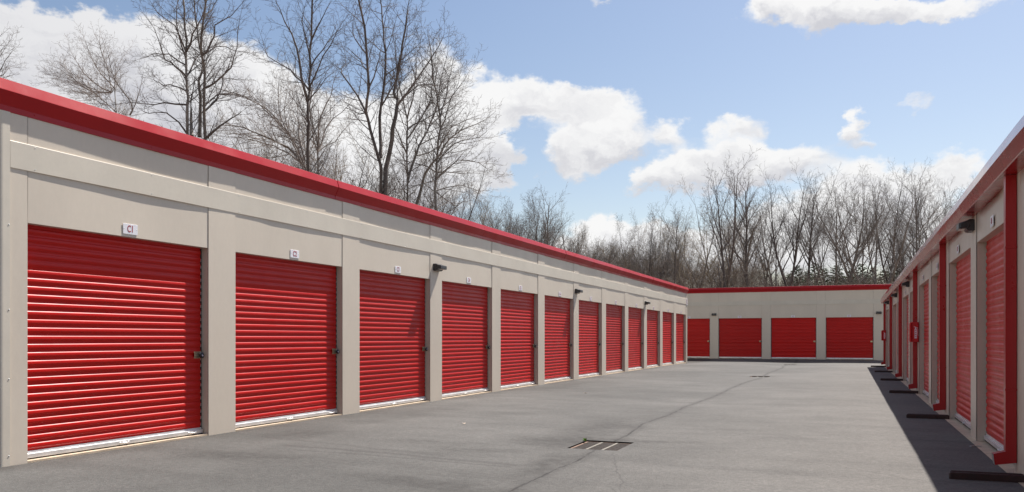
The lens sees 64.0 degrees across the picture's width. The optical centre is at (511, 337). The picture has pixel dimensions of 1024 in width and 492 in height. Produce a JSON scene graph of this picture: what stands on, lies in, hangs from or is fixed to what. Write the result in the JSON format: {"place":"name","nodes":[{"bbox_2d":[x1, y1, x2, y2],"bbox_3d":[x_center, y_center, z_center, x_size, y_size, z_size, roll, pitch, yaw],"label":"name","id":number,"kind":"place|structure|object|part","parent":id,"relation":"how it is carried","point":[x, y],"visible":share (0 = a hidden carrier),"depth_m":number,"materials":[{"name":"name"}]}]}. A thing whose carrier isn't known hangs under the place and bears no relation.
{"place":"outdoors","nodes":[
{"label":"outdoors","id":0,"kind":"place"},
{"bbox_2d":[0,77,688,466],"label":"storage building","id":1,"kind":"structure","parent":0,"point":[110,331],"depth_m":12.25,"materials":[{"name":"beige paint"}]},
{"bbox_2d":[28,224,202,459],"bbox_3d":[-4.927,0.039,10.375,0.123,2.723,2.756,0,0,22],"label":"roller door","id":2,"kind":"structure","parent":1,"relation":"in","point":[115,323],"depth_m":10.20,"materials":[{"name":"red paint"}]},
{"bbox_2d":[123,223,137,234],"bbox_3d":[-4.820,-1.368,10.352,0.007,0.130,0.228,0,0,22],"label":"number sign","id":3,"kind":"object","parent":1,"relation":"attached to","point":[131,229],"visible":1,"depth_m":10.35,"materials":[{"name":"white plastic"}]},
{"bbox_2d":[235,253,337,428],"bbox_3d":[-3.662,0.039,13.438,0.123,2.723,2.756,0,0,22],"label":"roller door","id":4,"kind":"structure","parent":1,"relation":"in","point":[286,310],"depth_m":13.33,"materials":[{"name":"red paint"}]},
{"bbox_2d":[290,249,298,258],"bbox_3d":[-3.555,-1.368,13.416,0.007,0.130,0.228,0,0,22],"label":"number sign","id":5,"kind":"object","parent":1,"relation":"attached to","point":[294,253],"visible":1,"depth_m":13.41,"materials":[{"name":"white plastic"}]},
{"bbox_2d":[360,270,425,409],"bbox_3d":[-2.375,0.024,16.493,0.078,2.693,2.722,0,0,22],"label":"roller door","id":6,"kind":"structure","parent":1,"relation":"in","point":[392,307],"depth_m":16.44,"materials":[{"name":"red paint"}]},
{"bbox_2d":[395,266,400,272],"bbox_3d":[-2.290,-1.368,16.479,0.007,0.130,0.228,0,0,22],"label":"number sign","id":7,"kind":"object","parent":1,"relation":"attached to","point":[397,269],"visible":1,"depth_m":16.46,"materials":[{"name":"white plastic"}]},
{"bbox_2d":[433,263,446,271],"bbox_3d":[-1.575,-1.538,17.956,0.192,0.160,0.300,0,0,22],"label":"wall lamp","id":8,"kind":"object","parent":1,"relation":"attached to","point":[438,267],"visible":1,"depth_m":17.85,"materials":[{"name":"brown metal"}]},
{"bbox_2d":[442,281,488,397],"bbox_3d":[-1.132,0.039,19.565,0.123,2.723,2.756,0,0,22],"label":"roller door","id":9,"kind":"structure","parent":1,"relation":"in","point":[464,307],"depth_m":19.56,"materials":[{"name":"red paint"}]},
{"bbox_2d":[501,290,534,388],"bbox_3d":[0.155,0.024,22.620,0.078,2.693,2.722,0,0,22],"label":"roller door","id":10,"kind":"structure","parent":1,"relation":"in","point":[517,308],"depth_m":22.67,"materials":[{"name":"red paint"}]},
{"bbox_2d":[545,296,570,382],"bbox_3d":[1.420,0.024,25.683,0.078,2.693,2.722,0,0,22],"label":"roller door","id":11,"kind":"structure","parent":1,"relation":"in","point":[557,310],"depth_m":25.76,"materials":[{"name":"red paint"}]},
{"bbox_2d":[575,289,582,293],"bbox_3d":[2.220,-1.538,27.146,0.192,0.160,0.300,0,0,22],"label":"wall lamp","id":12,"kind":"object","parent":1,"relation":"attached to","point":[578,291],"visible":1,"depth_m":27.04,"materials":[{"name":"brown metal"}]},
{"bbox_2d":[579,300,599,377],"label":"roller door","id":13,"kind":"structure","parent":1,"relation":"in","point":[588,311],"depth_m":28.86,"materials":[{"name":"red paint"}]},
{"bbox_2d":[606,304,622,373],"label":"roller door","id":14,"kind":"structure","parent":1,"relation":"in","point":[614,343],"depth_m":31.91,"materials":[{"name":"red paint"}]},
{"bbox_2d":[628,307,641,369],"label":"roller door","id":15,"kind":"structure","parent":1,"relation":"in","point":[634,314],"depth_m":34.96,"materials":[{"name":"red paint"}]},
{"bbox_2d":[647,310,657,367],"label":"roller door","id":16,"kind":"structure","parent":1,"relation":"in","point":[652,316],"depth_m":38.14,"materials":[{"name":"red paint"}]},
{"bbox_2d":[663,312,671,364],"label":"roller door","id":17,"kind":"structure","parent":1,"relation":"in","point":[667,317],"depth_m":41.27,"materials":[{"name":"red paint"}]},
{"bbox_2d":[676,314,683,362],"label":"roller door","id":18,"kind":"structure","parent":1,"relation":"in","point":[679,317],"depth_m":44.23,"materials":[{"name":"red paint"}]},
{"bbox_2d":[0,358,1023,491],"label":"asphalt lane","id":19,"kind":"structure","parent":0,"point":[732,425],"depth_m":10.47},
{"bbox_2d":[569,441,631,450],"bbox_3d":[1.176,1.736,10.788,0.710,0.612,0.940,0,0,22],"label":"drain grate","id":20,"kind":"object","parent":19,"relation":"in","point":[601,445],"visible":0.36,"depth_m":10.91,"materials":[{"name":"metal"}]},
{"bbox_2d":[880,378,902,380],"bbox_3d":[12.238,1.353,26.427,0.660,0.068,0.165,0,0,21],"label":"splash channel","id":21,"kind":"object","parent":19,"relation":"on","point":[888,379],"visible":1,"depth_m":26.39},
{"bbox_2d":[889,390,917,393],"bbox_3d":[9.765,1.353,20.438,0.660,0.068,0.165,0,0,22],"label":"splash channel","id":22,"kind":"object","parent":19,"relation":"on","point":[903,391],"visible":1,"depth_m":20.39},
{"bbox_2d":[906,413,948,418],"bbox_3d":[7.146,1.353,14.097,0.660,0.068,0.165,0,0,23],"label":"splash channel","id":23,"kind":"object","parent":19,"relation":"on","point":[928,416],"visible":1,"depth_m":14.04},
{"bbox_2d":[949,470,1023,482],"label":"splash channel","id":24,"kind":"object","parent":19,"relation":"on","point":[987,476],"visible":1,"depth_m":7.96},
{"bbox_2d":[0,0,1023,286],"label":"sky","id":25,"kind":"structure","parent":0,"point":[610,101],"materials":[{"name":"blue"}]},
{"bbox_2d":[568,287,796,447],"bbox_3d":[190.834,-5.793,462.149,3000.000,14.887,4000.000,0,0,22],"label":"ground","id":26,"kind":"structure","parent":0,"point":[633,442],"depth_m":13.01,"materials":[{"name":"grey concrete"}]},
{"bbox_2d":[0,21,26,81],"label":"bare tree","id":27,"kind":"object","parent":26,"relation":"on","point":[5,71],"visible":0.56,"depth_m":50.16,"materials":[{"name":"brown plant"}]},
{"bbox_2d":[29,18,154,115],"bbox_3d":[-30.286,-10.982,58.924,6.516,24.317,10.694,0,0,-45],"label":"bare tree","id":28,"kind":"object","parent":26,"relation":"on","point":[103,88],"visible":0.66,"depth_m":58.18,"materials":[{"name":"brown plant"}]},
{"bbox_2d":[77,71,143,120],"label":"bare tree","id":29,"kind":"object","parent":26,"relation":"on","point":[104,103],"visible":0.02,"depth_m":68.36,"materials":[{"name":"brown plant"}]},
{"bbox_2d":[82,0,224,142],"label":"bare tree","id":30,"kind":"object","parent":26,"relation":"on","point":[186,47],"visible":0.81,"depth_m":40.11,"materials":[{"name":"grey plant"}]},
{"bbox_2d":[166,0,283,145],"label":"bare tree","id":31,"kind":"object","parent":26,"relation":"on","point":[203,52],"visible":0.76,"depth_m":40.55,"materials":[{"name":"brown plant"}]},
{"bbox_2d":[196,103,257,152],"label":"bare tree","id":32,"kind":"object","parent":26,"relation":"on","point":[229,122],"visible":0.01,"depth_m":62.83,"materials":[{"name":"brown plant"}]},
{"bbox_2d":[184,101,326,168],"bbox_3d":[-20.376,-8.263,63.812,11.197,19.546,13.358,0,0,-33],"label":"bare tree","id":33,"kind":"object","parent":26,"relation":"on","point":[249,142],"visible":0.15,"depth_m":62.50,"materials":[{"name":"brown plant"}]},
{"bbox_2d":[195,54,325,174],"bbox_3d":[-16.454,-8.004,49.494,10.259,19.499,8.715,0,0,22],"label":"bare tree","id":34,"kind":"object","parent":26,"relation":"on","point":[279,125],"visible":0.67,"depth_m":50.06,"materials":[{"name":"brown plant"}]},
{"bbox_2d":[247,121,335,172],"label":"bare tree","id":35,"kind":"object","parent":26,"relation":"on","point":[294,156],"visible":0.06,"depth_m":64.74,"materials":[{"name":"brown plant"}]},
{"bbox_2d":[248,0,364,177],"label":"bare tree","id":36,"kind":"object","parent":26,"relation":"on","point":[308,87],"visible":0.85,"depth_m":41.95,"materials":[{"name":"brown plant"}]},
{"bbox_2d":[277,58,369,180],"bbox_3d":[-10.813,-7.052,46.798,4.764,17.617,6.736,0,0,8],"label":"bare tree","id":37,"kind":"object","parent":26,"relation":"on","point":[317,139],"visible":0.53,"depth_m":46.51,"materials":[{"name":"brown plant"}]},
{"bbox_2d":[218,71,428,205],"bbox_3d":[-14.173,-9.367,60.717,14.192,22.164,12.668,0,0,43],"label":"bare tree","id":38,"kind":"object","parent":26,"relation":"on","point":[333,167],"visible":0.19,"depth_m":60.37,"materials":[{"name":"brown plant"}]},
{"bbox_2d":[291,144,405,197],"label":"bare tree","id":39,"kind":"object","parent":26,"relation":"on","point":[361,172],"visible":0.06,"depth_m":65.58,"materials":[{"name":"brown plant"}]},
{"bbox_2d":[316,146,423,197],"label":"bare tree","id":40,"kind":"object","parent":26,"relation":"on","point":[368,173],"visible":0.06,"depth_m":63.58,"materials":[{"name":"brown plant"}]},
{"bbox_2d":[311,0,466,200],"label":"bare tree","id":41,"kind":"object","parent":26,"relation":"on","point":[383,180],"visible":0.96,"depth_m":39.12,"materials":[{"name":"brown plant"}]},
{"bbox_2d":[373,137,452,214],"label":"bare tree","id":42,"kind":"object","parent":26,"relation":"on","point":[419,181],"visible":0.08,"depth_m":66.43,"materials":[{"name":"brown plant"}]},
{"bbox_2d":[373,142,495,222],"bbox_3d":[-5.606,-6.302,59.562,7.654,16.203,7.648,0,0,36],"label":"bare tree","id":43,"kind":"object","parent":26,"relation":"on","point":[438,202],"visible":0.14,"depth_m":59.26,"materials":[{"name":"brown plant"}]},
{"bbox_2d":[361,27,514,218],"bbox_3d":[-3.899,-7.445,41.854,8.288,18.414,6.863,0,0,-3],"label":"bare tree","id":44,"kind":"object","parent":26,"relation":"on","point":[436,170],"visible":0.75,"depth_m":42.38,"materials":[{"name":"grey plant"}]},
{"bbox_2d":[377,1,498,204],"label":"bare tree","id":45,"kind":"object","parent":26,"relation":"on","point":[407,137],"visible":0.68,"depth_m":43.04,"materials":[{"name":"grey plant"}]},
{"bbox_2d":[397,151,515,233],"bbox_3d":[-3.998,-6.738,65.215,9.831,17.060,8.776,0,0,10],"label":"bare tree","id":46,"kind":"object","parent":26,"relation":"on","point":[474,205],"visible":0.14,"depth_m":64.62,"materials":[{"name":"brown plant"}]},
{"bbox_2d":[451,194,513,232],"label":"bare tree","id":47,"kind":"object","parent":26,"relation":"on","point":[486,215],"visible":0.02,"depth_m":70.20,"materials":[{"name":"brown plant"}]},
{"bbox_2d":[466,197,541,238],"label":"bare tree","id":48,"kind":"object","parent":26,"relation":"on","point":[523,221],"visible":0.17,"depth_m":75.66,"materials":[{"name":"brown plant"}]},
{"bbox_2d":[472,187,561,243],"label":"bare tree","id":49,"kind":"object","parent":26,"relation":"on","point":[496,222],"visible":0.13,"depth_m":79.29,"materials":[{"name":"brown plant"}]},
{"bbox_2d":[472,188,563,246],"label":"bare tree","id":50,"kind":"object","parent":26,"relation":"on","point":[537,217],"visible":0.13,"depth_m":76.90,"materials":[{"name":"brown plant"}]},
{"bbox_2d":[505,214,573,242],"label":"bare tree","id":51,"kind":"object","parent":26,"relation":"on","point":[542,229],"visible":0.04,"depth_m":90.90,"materials":[{"name":"grey plant"}]},
{"bbox_2d":[503,184,588,256],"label":"bare tree","id":52,"kind":"object","parent":26,"relation":"on","point":[547,239],"visible":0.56,"depth_m":72.89,"materials":[{"name":"grey plant"}]},
{"bbox_2d":[539,221,587,255],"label":"bare tree","id":53,"kind":"object","parent":26,"relation":"on","point":[571,240],"visible":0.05,"depth_m":86.37,"materials":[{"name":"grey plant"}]},
{"bbox_2d":[551,193,619,265],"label":"bare tree","id":54,"kind":"object","parent":26,"relation":"on","point":[583,240],"visible":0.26,"depth_m":83.18,"materials":[{"name":"grey plant"}]},
{"bbox_2d":[572,230,616,261],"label":"bare tree","id":55,"kind":"object","parent":26,"relation":"on","point":[595,247],"visible":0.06,"depth_m":89.42,"materials":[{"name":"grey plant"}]},
{"bbox_2d":[596,208,649,274],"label":"bare tree","id":56,"kind":"object","parent":26,"relation":"on","point":[629,249],"visible":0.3,"depth_m":85.58,"materials":[{"name":"grey plant"}]},
{"bbox_2d":[607,211,679,280],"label":"bare tree","id":57,"kind":"object","parent":26,"relation":"on","point":[654,252],"visible":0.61,"depth_m":84.22,"materials":[{"name":"brown plant"}]},
{"bbox_2d":[632,185,695,281],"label":"bare tree","id":58,"kind":"object","parent":26,"relation":"on","point":[666,242],"visible":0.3,"depth_m":88.80,"materials":[{"name":"grey plant"}]},
{"bbox_2d":[660,200,690,283],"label":"bare tree","id":59,"kind":"object","parent":26,"relation":"on","point":[675,249],"visible":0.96,"depth_m":80.37,"materials":[{"name":"brown plant"}]},
{"bbox_2d":[661,222,712,285],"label":"bare tree","id":60,"kind":"object","parent":26,"relation":"on","point":[687,253],"visible":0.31,"depth_m":95.32,"materials":[{"name":"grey plant"}]},
{"bbox_2d":[633,182,762,287],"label":"bare tree","id":61,"kind":"object","parent":26,"relation":"on","point":[707,280],"visible":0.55,"depth_m":82.14,"materials":[{"name":"brown plant"}]},
{"bbox_2d":[529,227,902,288],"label":"woodland understorey","id":62,"kind":"object","parent":26,"relation":"on","point":[739,277],"visible":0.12,"depth_m":81.93,"materials":[{"name":"brown plant"}]},
{"bbox_2d":[652,174,781,287],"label":"bare tree","id":63,"kind":"object","parent":26,"relation":"on","point":[696,251],"visible":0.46,"depth_m":89.65,"materials":[{"name":"grey plant"}]},
{"bbox_2d":[698,149,763,287],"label":"bare tree","id":64,"kind":"object","parent":26,"relation":"on","point":[722,248],"visible":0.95,"depth_m":75.33,"materials":[{"name":"brown plant"}]},
{"bbox_2d":[704,168,774,286],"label":"bare tree","id":65,"kind":"object","parent":26,"relation":"on","point":[746,241],"visible":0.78,"depth_m":78.98,"materials":[{"name":"brown plant"}]},
{"bbox_2d":[696,193,786,286],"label":"bare tree","id":66,"kind":"object","parent":26,"relation":"on","point":[739,243],"visible":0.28,"depth_m":93.14,"materials":[{"name":"brown plant"}]},
{"bbox_2d":[737,198,790,284],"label":"bare tree","id":67,"kind":"object","parent":26,"relation":"on","point":[767,240],"visible":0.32,"depth_m":91.86,"materials":[{"name":"brown plant"}]},
{"bbox_2d":[753,157,818,285],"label":"bare tree","id":68,"kind":"object","parent":26,"relation":"on","point":[793,250],"visible":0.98,"depth_m":80.30,"materials":[{"name":"brown plant"}]},
{"bbox_2d":[741,185,832,286],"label":"bare tree","id":69,"kind":"object","parent":26,"relation":"on","point":[764,254],"visible":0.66,"depth_m":87.07,"materials":[{"name":"brown plant"}]},
{"bbox_2d":[790,266,805,284],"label":"pine tree","id":70,"kind":"object","parent":26,"relation":"on","point":[797,269],"visible":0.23,"depth_m":103.71,"materials":[{"name":"green plant"}]},
{"bbox_2d":[800,271,815,285],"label":"pine tree","id":71,"kind":"object","parent":26,"relation":"on","point":[806,278],"visible":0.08,"depth_m":97.95,"materials":[{"name":"green plant"}]},
{"bbox_2d":[783,172,834,285],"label":"bare tree","id":72,"kind":"object","parent":26,"relation":"on","point":[809,259],"visible":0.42,"depth_m":90.46,"materials":[{"name":"brown plant"}]},
{"bbox_2d":[806,264,820,285],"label":"pine tree","id":73,"kind":"object","parent":26,"relation":"on","point":[812,273],"visible":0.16,"depth_m":107.86,"materials":[{"name":"green plant"}]},
{"bbox_2d":[796,198,847,284],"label":"bare tree","id":74,"kind":"object","parent":26,"relation":"on","point":[820,245],"visible":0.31,"depth_m":95.97,"materials":[{"name":"brown plant"}]},
{"bbox_2d":[819,269,833,284],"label":"pine tree","id":75,"kind":"object","parent":26,"relation":"on","point":[825,276],"visible":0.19,"depth_m":99.84,"materials":[{"name":"green plant"}]},
{"bbox_2d":[829,265,843,284],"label":"pine tree","id":76,"kind":"object","parent":26,"relation":"on","point":[834,273],"visible":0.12,"depth_m":105.86,"materials":[{"name":"green plant"}]},
{"bbox_2d":[776,172,897,285],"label":"bare tree","id":77,"kind":"object","parent":26,"relation":"on","point":[835,255],"visible":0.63,"depth_m":83.05,"materials":[{"name":"brown plant"}]},
{"bbox_2d":[799,163,897,284],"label":"bare tree","id":78,"kind":"object","parent":26,"relation":"on","point":[856,251],"visible":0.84,"depth_m":77.91,"materials":[{"name":"brown plant"}]},
{"bbox_2d":[852,264,866,280],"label":"pine tree","id":79,"kind":"object","parent":26,"relation":"on","point":[859,268],"visible":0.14,"depth_m":107.89,"materials":[{"name":"green plant"}]},
{"bbox_2d":[819,187,903,284],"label":"bare tree","id":80,"kind":"object","parent":26,"relation":"on","point":[829,276],"visible":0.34,"depth_m":92.20,"materials":[{"name":"brown plant"}]},
{"bbox_2d":[805,158,956,284],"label":"bare tree","id":81,"kind":"object","parent":26,"relation":"on","point":[851,263],"visible":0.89,"depth_m":75.79,"materials":[{"name":"brown plant"}]},
{"bbox_2d":[879,270,892,283],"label":"pine tree","id":82,"kind":"object","parent":26,"relation":"on","point":[882,275],"visible":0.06,"depth_m":97.98,"materials":[{"name":"green plant"}]},
{"bbox_2d":[859,157,913,283],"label":"bare tree","id":83,"kind":"object","parent":26,"relation":"on","point":[875,203],"visible":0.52,"depth_m":86.16,"materials":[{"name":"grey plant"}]},
{"bbox_2d":[865,180,948,281],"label":"bare tree","id":84,"kind":"object","parent":26,"relation":"on","point":[901,258],"visible":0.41,"depth_m":84.11,"materials":[{"name":"brown plant"}]},
{"bbox_2d":[870,159,955,270],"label":"bare tree","id":85,"kind":"object","parent":26,"relation":"on","point":[916,248],"visible":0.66,"depth_m":80.79,"materials":[{"name":"brown plant"}]},
{"bbox_2d":[890,171,960,244],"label":"bare tree","id":86,"kind":"object","parent":26,"relation":"on","point":[925,237],"visible":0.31,"depth_m":81.63,"materials":[{"name":"brown plant"}]},
{"bbox_2d":[904,177,963,250],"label":"bare tree","id":87,"kind":"object","parent":26,"relation":"on","point":[931,228],"visible":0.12,"depth_m":80.86,"materials":[{"name":"brown plant"}]},
{"bbox_2d":[687,358,884,365],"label":"asphalt yard","id":88,"kind":"structure","parent":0,"point":[691,360],"depth_m":52.34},
{"bbox_2d":[687,284,891,359],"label":"storage building","id":89,"kind":"structure","parent":0,"point":[820,325],"depth_m":52.60,"materials":[{"name":"beige paint"}]},
{"bbox_2d":[687,318,709,357],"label":"roller door","id":90,"kind":"structure","parent":89,"relation":"in","point":[698,330],"depth_m":54.80,"materials":[{"name":"red paint"}]},
{"bbox_2d":[719,318,761,358],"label":"roller door","id":91,"kind":"structure","parent":89,"relation":"in","point":[738,337],"depth_m":53.76,"materials":[{"name":"red paint"}]},
{"bbox_2d":[771,318,815,358],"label":"roller door","id":92,"kind":"structure","parent":89,"relation":"in","point":[791,338],"depth_m":52.50,"materials":[{"name":"red paint"}]},
{"bbox_2d":[826,317,872,359],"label":"roller door","id":93,"kind":"structure","parent":89,"relation":"in","point":[846,337],"depth_m":51.24,"materials":[{"name":"red paint"}]},
{"bbox_2d":[880,115,1023,486],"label":"storage building","id":94,"kind":"structure","parent":0,"point":[960,363],"depth_m":10.94,"materials":[{"name":"beige paint"}]},
{"bbox_2d":[881,330,885,340],"bbox_3d":[17.553,-0.071,38.700,0.194,0.577,0.340,0,0,22],"label":"extinguisher cabinet","id":95,"kind":"object","parent":94,"relation":"attached to","point":[883,335],"visible":1,"depth_m":38.56,"materials":[{"name":"red plastic"}]},
{"bbox_2d":[895,305,896,372],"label":"roller door","id":96,"kind":"structure","parent":94,"relation":"in","point":[896,305],"depth_m":31.98,"materials":[{"name":"red paint"}]},
{"bbox_2d":[901,281,908,286],"bbox_3d":[11.286,-1.528,23.510,0.192,0.160,0.300,0,0,22],"label":"wall lamp","id":97,"kind":"object","parent":94,"relation":"attached to","point":[906,284],"visible":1,"depth_m":23.37,"materials":[{"name":"brown metal"}]},
{"bbox_2d":[906,297,908,381],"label":"roller door","id":98,"kind":"structure","parent":94,"relation":"in","point":[907,379],"depth_m":25.54,"materials":[{"name":"red paint"}]},
{"bbox_2d":[909,322,918,344],"bbox_3d":[9.954,-0.106,20.297,0.194,0.577,0.340,0,0,22],"label":"extinguisher cabinet","id":99,"kind":"object","parent":94,"relation":"attached to","point":[913,331],"visible":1,"depth_m":20.15,"materials":[{"name":"red plastic"}]},
{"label":"door","id":100,"kind":"part","parent":99,"relation":"part of","materials":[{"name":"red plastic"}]},
{"bbox_2d":[923,282,928,396],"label":"roller door","id":101,"kind":"structure","parent":94,"relation":"in","point":[926,287],"depth_m":19.35,"materials":[{"name":"red paint"}]},
{"bbox_2d":[936,275,938,402],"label":"roller door","id":102,"kind":"structure","parent":94,"relation":"in","point":[937,401],"depth_m":16.84,"materials":[{"name":"red paint"}]},
{"bbox_2d":[954,253,970,429],"bbox_3d":[7.022,0.024,12.707,0.078,2.693,2.722,0,0,22],"label":"roller door","id":103,"kind":"structure","parent":94,"relation":"in","point":[963,414],"depth_m":13.01,"materials":[{"name":"red paint"}]},
{"bbox_2d":[956,219,974,232],"bbox_3d":[6.226,-1.528,11.256,0.192,0.160,0.300,0,0,22],"label":"wall lamp","id":104,"kind":"object","parent":94,"relation":"attached to","point":[967,226],"visible":1,"depth_m":11.12,"materials":[{"name":"black metal"}]},
{"bbox_2d":[990,214,993,227],"bbox_3d":[5.667,-1.375,9.681,0.007,0.130,0.228,0,0,22],"label":"number sign","id":105,"kind":"object","parent":94,"relation":"attached to","point":[991,220],"visible":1,"depth_m":9.65,"materials":[{"name":"white plastic"}]},
{"bbox_2d":[984,230,1003,450],"bbox_3d":[5.771,0.039,9.648,0.102,2.723,2.740,0,0,23],"label":"roller door","id":106,"kind":"structure","parent":94,"relation":"in","point":[994,436],"depth_m":10.19,"materials":[{"name":"red paint"}]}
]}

